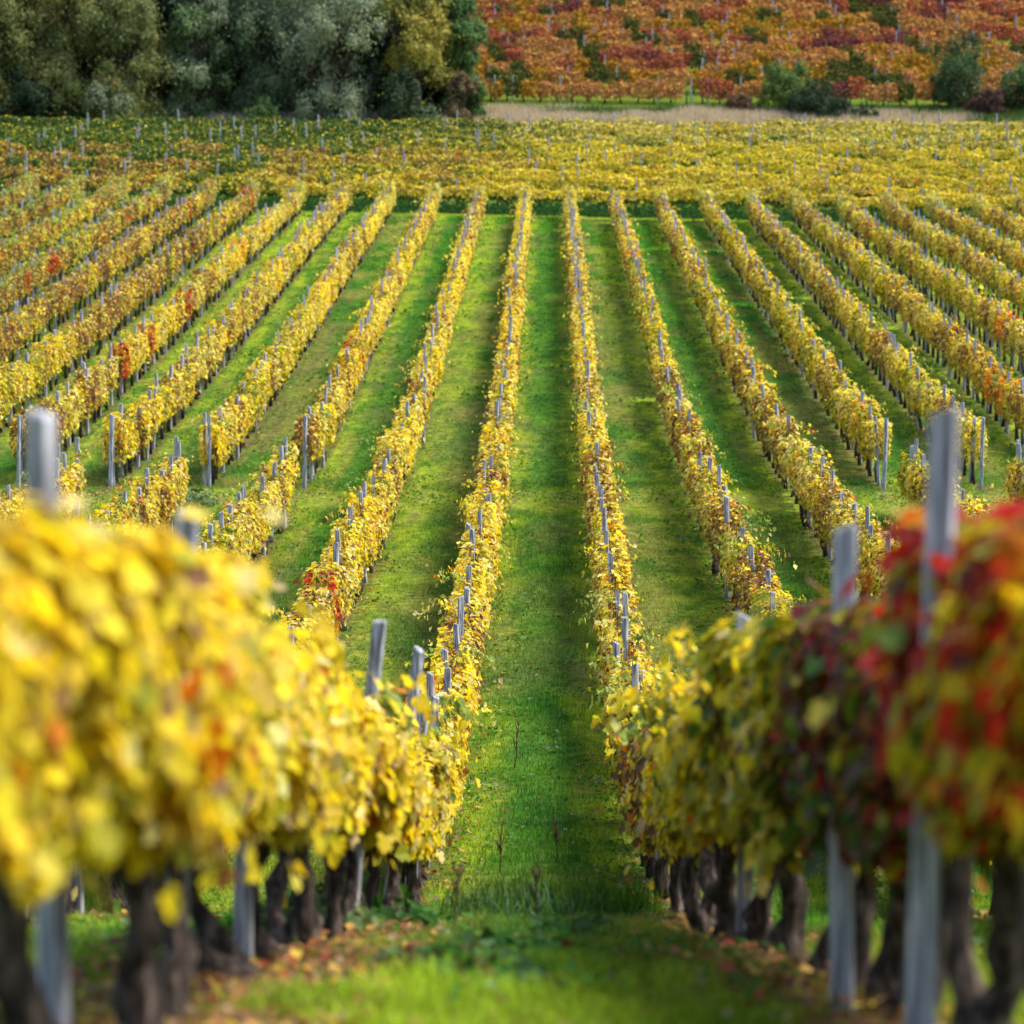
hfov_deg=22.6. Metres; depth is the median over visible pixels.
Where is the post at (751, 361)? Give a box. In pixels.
[748,358,753,414]
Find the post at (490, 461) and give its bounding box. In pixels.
[489,455,493,485]
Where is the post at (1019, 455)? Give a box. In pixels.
[1017,443,1021,499]
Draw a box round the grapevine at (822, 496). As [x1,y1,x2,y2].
[804,481,845,564]
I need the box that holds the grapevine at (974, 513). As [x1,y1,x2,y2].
[964,507,985,530]
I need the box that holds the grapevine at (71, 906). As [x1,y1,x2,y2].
[68,899,76,915]
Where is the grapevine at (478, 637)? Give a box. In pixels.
[421,599,485,697]
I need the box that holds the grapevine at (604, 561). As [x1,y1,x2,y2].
[585,551,642,600]
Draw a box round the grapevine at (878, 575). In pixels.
[863,545,887,600]
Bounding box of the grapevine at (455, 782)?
[420,733,480,879]
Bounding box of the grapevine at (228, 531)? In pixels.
[198,523,238,552]
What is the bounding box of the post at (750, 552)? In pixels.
[748,546,754,572]
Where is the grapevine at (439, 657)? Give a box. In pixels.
[405,638,482,730]
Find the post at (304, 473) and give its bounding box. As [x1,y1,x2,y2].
[302,416,306,487]
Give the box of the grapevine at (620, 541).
[581,527,637,589]
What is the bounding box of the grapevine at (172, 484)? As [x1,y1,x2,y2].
[149,468,189,520]
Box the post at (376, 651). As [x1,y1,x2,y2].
[355,620,386,905]
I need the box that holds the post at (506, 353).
[505,349,507,389]
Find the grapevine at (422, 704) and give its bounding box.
[340,672,445,931]
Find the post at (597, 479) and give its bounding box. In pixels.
[594,474,599,493]
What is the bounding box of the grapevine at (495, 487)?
[461,478,514,532]
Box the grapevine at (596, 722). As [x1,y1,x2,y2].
[591,704,632,791]
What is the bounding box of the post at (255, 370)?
[254,369,256,428]
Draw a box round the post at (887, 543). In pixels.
[885,541,890,551]
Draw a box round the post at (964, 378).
[962,330,968,389]
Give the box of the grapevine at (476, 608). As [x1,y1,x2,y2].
[412,598,501,656]
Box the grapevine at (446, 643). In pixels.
[440,640,483,714]
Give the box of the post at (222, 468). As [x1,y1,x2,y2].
[218,408,224,472]
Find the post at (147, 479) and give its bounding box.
[145,468,148,525]
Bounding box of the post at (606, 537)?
[604,530,608,557]
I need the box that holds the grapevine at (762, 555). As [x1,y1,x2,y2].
[723,546,796,612]
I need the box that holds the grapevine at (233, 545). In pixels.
[198,513,242,553]
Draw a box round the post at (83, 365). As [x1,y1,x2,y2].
[82,361,85,385]
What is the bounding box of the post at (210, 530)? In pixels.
[208,523,212,550]
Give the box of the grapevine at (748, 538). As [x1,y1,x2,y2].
[711,531,757,595]
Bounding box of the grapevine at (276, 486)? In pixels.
[246,471,290,550]
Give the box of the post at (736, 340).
[735,337,737,393]
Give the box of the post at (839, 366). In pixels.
[835,360,841,423]
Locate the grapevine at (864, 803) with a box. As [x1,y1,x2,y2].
[777,601,1023,1022]
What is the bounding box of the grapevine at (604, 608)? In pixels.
[578,594,649,676]
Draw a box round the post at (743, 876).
[736,611,752,932]
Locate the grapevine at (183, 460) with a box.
[153,452,193,529]
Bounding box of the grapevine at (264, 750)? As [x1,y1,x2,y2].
[109,529,294,1023]
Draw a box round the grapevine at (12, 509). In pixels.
[0,494,23,528]
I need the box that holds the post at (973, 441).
[969,418,975,483]
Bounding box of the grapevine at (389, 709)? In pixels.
[312,685,424,899]
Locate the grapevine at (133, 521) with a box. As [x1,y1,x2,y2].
[92,492,139,537]
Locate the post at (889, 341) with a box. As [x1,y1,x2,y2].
[885,332,891,387]
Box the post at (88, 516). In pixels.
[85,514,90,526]
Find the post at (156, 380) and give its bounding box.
[154,374,160,427]
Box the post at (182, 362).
[179,354,183,418]
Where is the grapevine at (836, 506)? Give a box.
[815,493,862,563]
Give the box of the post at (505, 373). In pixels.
[503,369,506,402]
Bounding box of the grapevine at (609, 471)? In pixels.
[577,458,628,517]
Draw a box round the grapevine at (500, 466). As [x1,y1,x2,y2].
[472,456,513,506]
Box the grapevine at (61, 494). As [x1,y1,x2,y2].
[58,478,69,516]
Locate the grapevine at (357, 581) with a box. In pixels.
[317,547,362,641]
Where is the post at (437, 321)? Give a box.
[436,312,438,335]
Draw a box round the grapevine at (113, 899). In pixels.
[83,867,125,914]
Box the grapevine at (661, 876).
[604,726,669,899]
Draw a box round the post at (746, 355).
[743,350,747,408]
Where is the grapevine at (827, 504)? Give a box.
[815,485,863,547]
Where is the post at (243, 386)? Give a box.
[241,382,244,441]
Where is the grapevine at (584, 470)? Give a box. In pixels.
[577,451,607,499]
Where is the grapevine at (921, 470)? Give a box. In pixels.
[912,461,926,515]
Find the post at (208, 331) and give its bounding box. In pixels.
[207,327,210,382]
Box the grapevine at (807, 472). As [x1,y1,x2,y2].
[797,460,835,537]
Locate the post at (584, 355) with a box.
[583,349,586,375]
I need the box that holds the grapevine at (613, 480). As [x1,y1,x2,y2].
[584,478,628,538]
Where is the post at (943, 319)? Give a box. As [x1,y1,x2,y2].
[941,313,945,366]
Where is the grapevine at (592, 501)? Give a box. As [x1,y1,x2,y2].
[581,488,629,546]
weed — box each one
[182,483,219,507]
[260,882,385,932]
[367,934,530,971]
[369,882,453,928]
[429,941,560,986]
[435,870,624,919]
[445,926,578,951]
[521,914,626,937]
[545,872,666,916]
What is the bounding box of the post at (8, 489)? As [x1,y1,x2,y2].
[6,485,10,513]
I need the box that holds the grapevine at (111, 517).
[75,507,139,544]
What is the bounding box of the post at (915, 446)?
[914,438,917,494]
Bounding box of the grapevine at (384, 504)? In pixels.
[337,483,391,565]
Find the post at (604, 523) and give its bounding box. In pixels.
[602,517,606,536]
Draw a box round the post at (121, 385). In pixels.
[120,340,122,394]
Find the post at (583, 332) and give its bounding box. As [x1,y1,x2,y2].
[582,328,584,366]
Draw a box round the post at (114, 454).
[113,415,114,485]
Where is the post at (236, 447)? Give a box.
[235,394,238,458]
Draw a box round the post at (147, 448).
[145,389,151,460]
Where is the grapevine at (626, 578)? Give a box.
[592,562,641,617]
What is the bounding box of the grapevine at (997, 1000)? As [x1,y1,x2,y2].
[807,506,1023,1023]
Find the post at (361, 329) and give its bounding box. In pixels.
[360,319,362,379]
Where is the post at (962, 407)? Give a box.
[960,402,964,470]
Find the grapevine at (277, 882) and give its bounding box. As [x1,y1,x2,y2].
[264,650,403,934]
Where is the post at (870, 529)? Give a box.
[868,525,872,597]
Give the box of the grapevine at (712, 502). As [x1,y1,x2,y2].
[699,488,743,581]
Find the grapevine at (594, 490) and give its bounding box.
[586,484,625,549]
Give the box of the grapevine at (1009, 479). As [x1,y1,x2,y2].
[991,455,1023,499]
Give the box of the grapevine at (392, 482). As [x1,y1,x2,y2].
[356,475,397,547]
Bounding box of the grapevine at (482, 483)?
[454,472,507,533]
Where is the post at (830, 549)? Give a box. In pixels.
[828,470,834,558]
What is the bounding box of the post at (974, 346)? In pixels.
[972,340,976,398]
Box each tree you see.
[0,0,53,119]
[0,0,110,119]
[36,0,170,106]
[66,0,183,124]
[143,0,226,112]
[156,0,290,109]
[161,0,235,120]
[211,0,320,118]
[215,0,360,111]
[267,0,392,123]
[302,0,436,112]
[355,0,465,110]
[384,0,482,107]
[433,0,491,118]
[919,23,1004,108]
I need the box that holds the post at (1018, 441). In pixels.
[1015,439,1020,493]
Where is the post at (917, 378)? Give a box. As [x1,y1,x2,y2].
[915,367,919,426]
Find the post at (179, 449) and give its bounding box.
[177,441,181,508]
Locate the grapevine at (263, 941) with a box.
[198,626,379,965]
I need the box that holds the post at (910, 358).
[908,352,911,412]
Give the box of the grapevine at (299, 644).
[294,637,308,651]
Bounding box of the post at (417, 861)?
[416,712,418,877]
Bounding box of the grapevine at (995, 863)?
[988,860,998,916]
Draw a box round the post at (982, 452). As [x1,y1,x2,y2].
[979,417,984,489]
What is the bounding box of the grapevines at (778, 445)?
[0,171,1023,517]
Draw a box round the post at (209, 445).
[207,415,210,486]
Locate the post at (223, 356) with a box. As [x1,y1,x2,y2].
[222,315,224,367]
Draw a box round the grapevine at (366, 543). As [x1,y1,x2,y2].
[318,513,385,603]
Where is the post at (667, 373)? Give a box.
[665,367,668,382]
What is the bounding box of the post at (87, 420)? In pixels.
[85,369,88,435]
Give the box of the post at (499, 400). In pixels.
[497,398,501,413]
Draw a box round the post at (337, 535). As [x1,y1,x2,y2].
[335,529,340,572]
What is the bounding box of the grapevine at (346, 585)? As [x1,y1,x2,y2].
[309,551,361,626]
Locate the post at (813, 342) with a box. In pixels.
[812,340,814,395]
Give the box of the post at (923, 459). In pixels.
[921,454,925,506]
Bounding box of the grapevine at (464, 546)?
[456,536,507,615]
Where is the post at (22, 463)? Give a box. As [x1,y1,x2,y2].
[21,415,23,481]
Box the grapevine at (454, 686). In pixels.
[420,675,485,774]
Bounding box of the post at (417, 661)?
[383,646,424,897]
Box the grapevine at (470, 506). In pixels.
[456,497,501,564]
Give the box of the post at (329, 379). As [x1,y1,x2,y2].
[327,375,331,401]
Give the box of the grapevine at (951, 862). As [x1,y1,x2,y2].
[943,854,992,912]
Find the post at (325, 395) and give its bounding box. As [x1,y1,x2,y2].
[324,387,326,447]
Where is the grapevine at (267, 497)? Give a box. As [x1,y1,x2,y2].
[218,479,275,564]
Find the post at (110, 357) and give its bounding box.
[109,343,112,405]
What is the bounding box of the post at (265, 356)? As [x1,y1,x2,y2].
[263,354,266,413]
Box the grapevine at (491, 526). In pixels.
[451,508,511,566]
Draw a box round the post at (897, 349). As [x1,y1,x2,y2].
[895,342,898,399]
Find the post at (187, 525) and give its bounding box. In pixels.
[164,507,198,952]
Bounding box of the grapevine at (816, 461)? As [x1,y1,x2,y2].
[789,445,832,528]
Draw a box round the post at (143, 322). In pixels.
[142,317,145,372]
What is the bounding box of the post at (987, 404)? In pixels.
[986,356,991,413]
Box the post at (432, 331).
[431,324,433,350]
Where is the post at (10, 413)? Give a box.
[9,365,13,424]
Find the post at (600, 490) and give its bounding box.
[599,485,602,497]
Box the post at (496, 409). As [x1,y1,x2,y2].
[495,400,498,429]
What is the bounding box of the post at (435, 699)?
[426,694,438,867]
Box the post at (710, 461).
[707,456,712,489]
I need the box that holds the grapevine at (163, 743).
[0,497,334,1023]
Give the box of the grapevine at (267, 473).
[252,462,290,542]
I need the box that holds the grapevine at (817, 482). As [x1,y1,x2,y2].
[799,472,843,556]
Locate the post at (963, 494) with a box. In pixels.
[961,488,964,504]
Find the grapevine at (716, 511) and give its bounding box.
[708,498,742,587]
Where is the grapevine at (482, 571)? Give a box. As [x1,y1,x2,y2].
[451,559,493,599]
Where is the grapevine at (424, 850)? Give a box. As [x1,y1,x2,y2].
[376,749,447,909]
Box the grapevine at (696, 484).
[687,466,725,518]
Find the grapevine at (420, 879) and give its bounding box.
[418,731,459,887]
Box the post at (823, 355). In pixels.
[822,350,825,407]
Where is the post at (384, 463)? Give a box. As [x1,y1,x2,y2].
[382,458,386,539]
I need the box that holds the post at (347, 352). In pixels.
[345,348,351,407]
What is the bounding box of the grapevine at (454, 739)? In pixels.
[420,723,462,867]
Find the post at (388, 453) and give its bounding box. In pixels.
[387,449,390,465]
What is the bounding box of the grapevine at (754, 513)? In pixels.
[719,508,771,610]
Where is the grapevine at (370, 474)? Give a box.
[361,455,404,487]
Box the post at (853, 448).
[852,392,856,449]
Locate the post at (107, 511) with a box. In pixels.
[105,510,109,521]
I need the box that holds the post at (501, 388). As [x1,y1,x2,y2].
[499,383,502,407]
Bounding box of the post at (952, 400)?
[951,395,954,406]
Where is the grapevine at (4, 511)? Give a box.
[0,500,17,516]
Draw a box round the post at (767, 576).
[765,569,770,608]
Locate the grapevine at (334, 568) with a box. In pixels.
[301,561,349,631]
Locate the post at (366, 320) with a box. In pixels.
[364,317,367,371]
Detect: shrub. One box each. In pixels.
[0,63,72,126]
[80,69,140,128]
[242,95,280,129]
[372,64,446,128]
[443,68,481,128]
[721,91,758,111]
[754,54,816,109]
[778,71,845,117]
[813,90,882,118]
[963,84,1010,116]
[994,59,1023,110]
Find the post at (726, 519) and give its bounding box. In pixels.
[724,496,729,598]
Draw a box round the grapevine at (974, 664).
[856,474,1023,981]
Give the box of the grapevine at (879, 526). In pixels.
[843,507,893,600]
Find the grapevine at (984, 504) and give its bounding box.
[957,494,990,514]
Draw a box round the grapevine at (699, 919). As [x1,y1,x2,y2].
[611,670,721,933]
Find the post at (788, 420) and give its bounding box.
[783,415,790,485]
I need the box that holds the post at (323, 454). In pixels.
[320,402,324,468]
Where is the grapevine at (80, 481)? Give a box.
[59,449,93,518]
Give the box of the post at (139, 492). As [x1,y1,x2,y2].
[136,487,141,518]
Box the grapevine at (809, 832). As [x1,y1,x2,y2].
[732,578,878,998]
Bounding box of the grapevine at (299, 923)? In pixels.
[270,625,408,956]
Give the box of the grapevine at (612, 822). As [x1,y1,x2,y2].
[610,718,672,879]
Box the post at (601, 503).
[599,497,603,513]
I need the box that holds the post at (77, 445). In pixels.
[75,437,79,514]
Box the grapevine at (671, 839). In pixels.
[637,717,722,876]
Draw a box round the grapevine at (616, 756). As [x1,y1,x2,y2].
[593,689,638,847]
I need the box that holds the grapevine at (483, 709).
[403,688,495,809]
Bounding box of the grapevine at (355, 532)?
[321,521,369,590]
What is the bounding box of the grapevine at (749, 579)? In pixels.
[733,567,782,617]
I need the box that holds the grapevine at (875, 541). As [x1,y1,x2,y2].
[857,532,898,600]
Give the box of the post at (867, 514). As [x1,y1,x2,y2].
[865,506,869,596]
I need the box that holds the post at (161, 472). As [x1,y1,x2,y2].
[159,469,163,517]
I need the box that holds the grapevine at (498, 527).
[461,492,506,557]
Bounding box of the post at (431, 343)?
[430,340,432,357]
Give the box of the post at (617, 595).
[615,590,619,628]
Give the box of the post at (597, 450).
[595,442,599,474]
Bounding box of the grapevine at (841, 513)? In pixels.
[821,501,877,568]
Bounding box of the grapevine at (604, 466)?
[579,457,628,500]
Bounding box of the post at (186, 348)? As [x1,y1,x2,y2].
[184,344,188,402]
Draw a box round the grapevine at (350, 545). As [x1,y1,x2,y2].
[318,533,363,631]
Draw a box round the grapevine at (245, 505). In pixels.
[222,498,256,563]
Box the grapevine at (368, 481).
[345,477,397,557]
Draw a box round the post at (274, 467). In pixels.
[271,462,276,535]
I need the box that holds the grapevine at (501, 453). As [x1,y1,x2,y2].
[477,445,516,505]
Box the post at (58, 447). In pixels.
[56,390,59,458]
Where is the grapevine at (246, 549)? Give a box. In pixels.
[202,508,254,558]
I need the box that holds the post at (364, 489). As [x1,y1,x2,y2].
[362,481,366,500]
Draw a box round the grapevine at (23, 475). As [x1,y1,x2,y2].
[14,471,59,498]
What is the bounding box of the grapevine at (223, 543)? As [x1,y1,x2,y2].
[198,524,247,551]
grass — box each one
[145,100,1023,126]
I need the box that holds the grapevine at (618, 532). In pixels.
[583,519,624,584]
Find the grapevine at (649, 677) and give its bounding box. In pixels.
[607,662,672,743]
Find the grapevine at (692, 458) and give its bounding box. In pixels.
[680,441,725,498]
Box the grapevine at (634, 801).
[602,710,671,910]
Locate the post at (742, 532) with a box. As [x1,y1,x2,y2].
[737,527,744,610]
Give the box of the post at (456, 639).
[452,623,461,666]
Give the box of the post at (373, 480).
[371,475,374,496]
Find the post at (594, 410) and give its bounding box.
[593,408,595,442]
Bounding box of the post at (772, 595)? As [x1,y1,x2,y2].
[770,591,774,615]
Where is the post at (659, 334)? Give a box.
[658,330,660,356]
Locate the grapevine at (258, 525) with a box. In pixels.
[224,500,262,553]
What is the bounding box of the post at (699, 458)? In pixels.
[698,451,701,525]
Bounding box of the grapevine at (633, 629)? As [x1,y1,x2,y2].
[586,613,650,702]
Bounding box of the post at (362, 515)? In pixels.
[359,491,367,582]
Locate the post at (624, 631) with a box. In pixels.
[621,617,628,666]
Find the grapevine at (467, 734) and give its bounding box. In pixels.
[426,680,485,767]
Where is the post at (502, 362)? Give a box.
[500,360,503,372]
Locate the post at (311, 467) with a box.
[309,413,313,482]
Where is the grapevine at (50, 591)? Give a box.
[0,490,180,921]
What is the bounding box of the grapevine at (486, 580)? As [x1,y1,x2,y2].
[421,576,499,651]
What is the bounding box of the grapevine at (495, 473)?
[464,461,503,509]
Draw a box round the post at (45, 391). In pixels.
[44,341,47,397]
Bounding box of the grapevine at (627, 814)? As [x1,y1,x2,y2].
[619,690,655,879]
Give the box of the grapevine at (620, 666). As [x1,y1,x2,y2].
[590,651,678,745]
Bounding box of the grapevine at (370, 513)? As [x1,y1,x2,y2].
[338,496,383,591]
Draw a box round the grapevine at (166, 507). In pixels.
[140,471,182,524]
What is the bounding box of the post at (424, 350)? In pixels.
[423,344,425,369]
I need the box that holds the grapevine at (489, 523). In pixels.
[451,515,510,576]
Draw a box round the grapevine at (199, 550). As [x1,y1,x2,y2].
[198,545,219,554]
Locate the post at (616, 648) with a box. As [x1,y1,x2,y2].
[613,641,619,666]
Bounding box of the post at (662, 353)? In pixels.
[660,348,663,407]
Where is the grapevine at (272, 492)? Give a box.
[246,483,280,554]
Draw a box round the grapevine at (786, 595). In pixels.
[747,588,793,636]
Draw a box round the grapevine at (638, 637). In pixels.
[588,625,659,707]
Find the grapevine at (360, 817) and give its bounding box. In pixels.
[272,716,435,937]
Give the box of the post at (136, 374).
[134,325,137,381]
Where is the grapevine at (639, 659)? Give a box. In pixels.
[589,629,653,718]
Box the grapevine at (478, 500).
[461,490,511,556]
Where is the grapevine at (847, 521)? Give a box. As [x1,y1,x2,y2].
[830,508,877,600]
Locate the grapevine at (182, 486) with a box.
[150,460,194,527]
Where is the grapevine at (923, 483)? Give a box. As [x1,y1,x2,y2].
[908,472,960,515]
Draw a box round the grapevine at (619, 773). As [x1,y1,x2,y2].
[604,717,644,866]
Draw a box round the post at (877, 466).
[873,415,880,484]
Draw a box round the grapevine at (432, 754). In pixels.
[403,739,458,907]
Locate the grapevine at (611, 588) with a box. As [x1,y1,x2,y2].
[589,581,642,658]
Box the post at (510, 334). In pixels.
[508,331,511,342]
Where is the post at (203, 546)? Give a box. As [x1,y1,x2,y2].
[201,542,206,551]
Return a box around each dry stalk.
[450,858,463,929]
[496,816,505,872]
[512,720,520,767]
[529,850,541,914]
[552,816,560,861]
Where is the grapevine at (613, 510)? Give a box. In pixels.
[579,500,632,552]
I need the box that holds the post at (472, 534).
[469,528,474,585]
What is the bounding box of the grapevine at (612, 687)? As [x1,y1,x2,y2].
[589,673,651,790]
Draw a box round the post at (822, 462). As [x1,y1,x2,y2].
[819,456,824,479]
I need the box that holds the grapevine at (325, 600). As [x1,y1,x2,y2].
[293,578,362,649]
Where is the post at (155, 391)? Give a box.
[152,387,157,448]
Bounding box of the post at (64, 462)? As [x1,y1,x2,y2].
[62,452,68,517]
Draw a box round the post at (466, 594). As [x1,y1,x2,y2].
[464,586,469,638]
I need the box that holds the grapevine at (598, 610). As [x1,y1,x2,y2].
[573,588,639,673]
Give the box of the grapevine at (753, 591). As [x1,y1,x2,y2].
[748,583,803,640]
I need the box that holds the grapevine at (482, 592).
[433,566,494,639]
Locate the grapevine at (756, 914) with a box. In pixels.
[669,671,799,951]
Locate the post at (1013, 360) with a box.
[1012,316,1014,368]
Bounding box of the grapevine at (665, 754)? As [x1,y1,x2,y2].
[659,679,735,921]
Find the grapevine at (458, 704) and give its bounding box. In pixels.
[428,695,484,858]
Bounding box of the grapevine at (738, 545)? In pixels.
[714,538,781,593]
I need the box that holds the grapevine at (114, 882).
[108,866,124,902]
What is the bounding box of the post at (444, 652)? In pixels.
[441,648,448,689]
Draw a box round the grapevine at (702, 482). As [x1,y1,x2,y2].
[693,469,731,551]
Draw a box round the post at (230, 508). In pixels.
[227,504,232,537]
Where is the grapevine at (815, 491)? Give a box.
[807,475,845,548]
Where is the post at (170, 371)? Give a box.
[169,365,172,428]
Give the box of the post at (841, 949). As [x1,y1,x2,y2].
[829,523,856,1017]
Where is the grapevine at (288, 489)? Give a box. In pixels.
[260,458,294,533]
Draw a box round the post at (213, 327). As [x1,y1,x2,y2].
[212,325,216,375]
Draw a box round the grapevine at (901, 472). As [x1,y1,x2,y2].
[893,449,926,499]
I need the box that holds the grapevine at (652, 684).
[595,671,669,764]
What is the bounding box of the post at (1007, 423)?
[1005,371,1009,433]
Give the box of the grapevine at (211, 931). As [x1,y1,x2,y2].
[190,628,385,976]
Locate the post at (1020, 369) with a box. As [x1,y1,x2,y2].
[1019,324,1021,373]
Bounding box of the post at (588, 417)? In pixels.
[587,411,590,440]
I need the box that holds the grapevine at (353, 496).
[332,490,386,580]
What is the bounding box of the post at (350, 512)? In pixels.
[348,505,352,540]
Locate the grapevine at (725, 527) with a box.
[712,503,775,602]
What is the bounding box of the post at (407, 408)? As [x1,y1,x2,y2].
[406,401,409,472]
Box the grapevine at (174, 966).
[154,549,305,1022]
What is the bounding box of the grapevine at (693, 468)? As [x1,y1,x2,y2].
[680,455,714,531]
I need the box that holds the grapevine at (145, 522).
[102,493,152,537]
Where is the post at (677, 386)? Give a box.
[676,383,679,396]
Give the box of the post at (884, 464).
[882,418,887,490]
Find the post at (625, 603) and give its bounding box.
[622,591,628,646]
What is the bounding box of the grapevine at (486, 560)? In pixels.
[443,541,510,611]
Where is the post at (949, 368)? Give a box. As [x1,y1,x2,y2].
[948,318,950,377]
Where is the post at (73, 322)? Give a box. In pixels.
[71,320,74,374]
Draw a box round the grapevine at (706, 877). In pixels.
[643,673,716,920]
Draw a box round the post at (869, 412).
[868,405,871,470]
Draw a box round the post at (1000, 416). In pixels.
[999,363,1001,423]
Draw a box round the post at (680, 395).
[678,390,681,407]
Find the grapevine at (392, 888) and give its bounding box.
[376,717,446,910]
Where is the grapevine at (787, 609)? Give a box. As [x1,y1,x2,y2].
[751,596,806,621]
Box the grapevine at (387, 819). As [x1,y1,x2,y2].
[322,709,411,937]
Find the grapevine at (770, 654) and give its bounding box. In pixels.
[688,591,878,982]
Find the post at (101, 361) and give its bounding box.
[99,359,102,415]
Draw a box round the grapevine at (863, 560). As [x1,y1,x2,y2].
[857,524,886,600]
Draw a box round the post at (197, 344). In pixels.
[195,332,200,394]
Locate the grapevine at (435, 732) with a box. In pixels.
[378,724,454,894]
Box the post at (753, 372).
[752,366,755,382]
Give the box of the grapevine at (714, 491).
[695,476,737,558]
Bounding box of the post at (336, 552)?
[333,542,338,638]
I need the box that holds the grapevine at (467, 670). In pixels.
[405,651,495,730]
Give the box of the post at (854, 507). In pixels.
[851,502,856,519]
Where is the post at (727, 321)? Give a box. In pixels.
[726,313,728,373]
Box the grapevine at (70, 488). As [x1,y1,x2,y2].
[58,465,78,518]
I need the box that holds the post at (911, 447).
[909,445,913,481]
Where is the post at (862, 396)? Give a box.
[860,390,863,462]
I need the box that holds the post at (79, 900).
[73,859,84,917]
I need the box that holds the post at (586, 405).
[584,401,587,409]
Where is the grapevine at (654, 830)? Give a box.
[619,699,703,911]
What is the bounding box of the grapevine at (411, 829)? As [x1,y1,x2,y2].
[363,745,443,909]
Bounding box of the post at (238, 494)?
[236,492,241,508]
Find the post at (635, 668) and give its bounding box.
[632,663,638,690]
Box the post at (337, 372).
[336,365,340,424]
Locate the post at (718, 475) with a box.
[717,464,720,503]
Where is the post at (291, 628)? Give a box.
[289,626,293,641]
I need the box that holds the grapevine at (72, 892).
[67,869,77,905]
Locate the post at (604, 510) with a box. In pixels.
[602,508,606,517]
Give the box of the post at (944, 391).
[942,385,945,403]
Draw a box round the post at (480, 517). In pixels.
[478,509,481,537]
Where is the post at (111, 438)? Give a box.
[108,414,113,486]
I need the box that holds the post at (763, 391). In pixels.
[761,384,764,455]
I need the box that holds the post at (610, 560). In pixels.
[608,552,613,594]
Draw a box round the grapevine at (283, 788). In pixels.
[151,581,360,1017]
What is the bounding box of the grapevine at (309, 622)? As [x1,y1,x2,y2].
[259,605,316,642]
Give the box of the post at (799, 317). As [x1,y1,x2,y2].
[798,310,801,369]
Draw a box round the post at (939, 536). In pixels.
[905,406,958,1023]
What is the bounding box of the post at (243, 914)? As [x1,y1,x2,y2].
[234,829,254,958]
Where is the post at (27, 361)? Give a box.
[25,353,30,409]
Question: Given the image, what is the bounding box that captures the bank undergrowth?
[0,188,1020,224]
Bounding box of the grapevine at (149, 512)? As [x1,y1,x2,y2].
[112,480,157,529]
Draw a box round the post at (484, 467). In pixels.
[482,459,486,528]
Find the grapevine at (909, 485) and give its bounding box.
[897,457,926,516]
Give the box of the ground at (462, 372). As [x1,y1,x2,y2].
[0,0,1023,1023]
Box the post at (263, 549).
[260,475,265,557]
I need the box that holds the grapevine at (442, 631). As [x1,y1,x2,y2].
[429,622,502,683]
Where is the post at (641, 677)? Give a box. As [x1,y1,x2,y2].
[638,670,644,705]
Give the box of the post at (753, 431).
[750,379,755,438]
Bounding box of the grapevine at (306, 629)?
[295,626,309,650]
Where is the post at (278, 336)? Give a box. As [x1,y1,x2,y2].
[277,331,279,345]
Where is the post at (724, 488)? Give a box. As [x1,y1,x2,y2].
[720,486,726,569]
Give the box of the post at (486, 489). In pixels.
[484,488,487,501]
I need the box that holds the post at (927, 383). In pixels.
[926,382,928,437]
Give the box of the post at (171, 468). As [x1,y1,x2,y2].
[169,453,172,530]
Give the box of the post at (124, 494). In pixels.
[123,492,126,530]
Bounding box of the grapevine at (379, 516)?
[345,491,386,572]
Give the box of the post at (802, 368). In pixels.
[800,324,804,376]
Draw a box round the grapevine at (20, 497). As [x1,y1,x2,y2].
[1,490,26,530]
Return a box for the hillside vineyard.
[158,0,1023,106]
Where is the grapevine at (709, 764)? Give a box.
[663,617,808,961]
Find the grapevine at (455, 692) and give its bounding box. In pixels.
[421,688,472,707]
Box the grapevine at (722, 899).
[630,620,799,940]
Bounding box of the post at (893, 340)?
[892,334,894,393]
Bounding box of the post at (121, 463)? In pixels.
[119,403,123,475]
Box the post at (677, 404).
[676,399,679,468]
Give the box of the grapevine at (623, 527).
[582,507,636,560]
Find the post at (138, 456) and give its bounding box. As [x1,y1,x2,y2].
[136,408,140,468]
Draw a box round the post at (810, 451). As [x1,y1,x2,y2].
[807,447,812,523]
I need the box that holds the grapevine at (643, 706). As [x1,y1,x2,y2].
[606,695,735,912]
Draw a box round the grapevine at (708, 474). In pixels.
[688,466,729,517]
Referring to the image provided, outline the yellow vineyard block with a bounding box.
[0,110,1023,213]
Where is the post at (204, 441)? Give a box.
[202,412,206,484]
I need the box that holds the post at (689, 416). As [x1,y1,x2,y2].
[687,410,690,435]
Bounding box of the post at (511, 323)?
[509,317,512,330]
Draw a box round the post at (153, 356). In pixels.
[150,315,154,364]
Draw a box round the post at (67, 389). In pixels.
[66,382,70,445]
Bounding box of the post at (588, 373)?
[586,369,589,389]
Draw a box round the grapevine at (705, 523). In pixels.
[700,483,732,576]
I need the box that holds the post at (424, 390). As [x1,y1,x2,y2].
[422,375,425,442]
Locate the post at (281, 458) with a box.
[279,446,286,527]
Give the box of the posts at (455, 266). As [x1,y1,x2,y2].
[0,181,1022,362]
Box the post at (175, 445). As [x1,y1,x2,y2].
[174,436,178,512]
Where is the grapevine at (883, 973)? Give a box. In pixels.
[763,592,987,1004]
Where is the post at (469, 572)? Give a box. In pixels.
[466,566,471,595]
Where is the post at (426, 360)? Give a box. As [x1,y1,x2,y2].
[425,355,427,369]
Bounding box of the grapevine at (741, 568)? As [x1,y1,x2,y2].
[725,559,779,612]
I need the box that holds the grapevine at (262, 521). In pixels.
[221,485,268,564]
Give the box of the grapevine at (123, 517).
[92,497,130,540]
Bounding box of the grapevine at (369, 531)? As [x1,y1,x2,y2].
[322,508,382,596]
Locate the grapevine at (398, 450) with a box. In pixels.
[370,440,409,498]
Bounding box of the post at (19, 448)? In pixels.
[17,415,20,487]
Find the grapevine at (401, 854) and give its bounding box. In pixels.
[359,740,425,915]

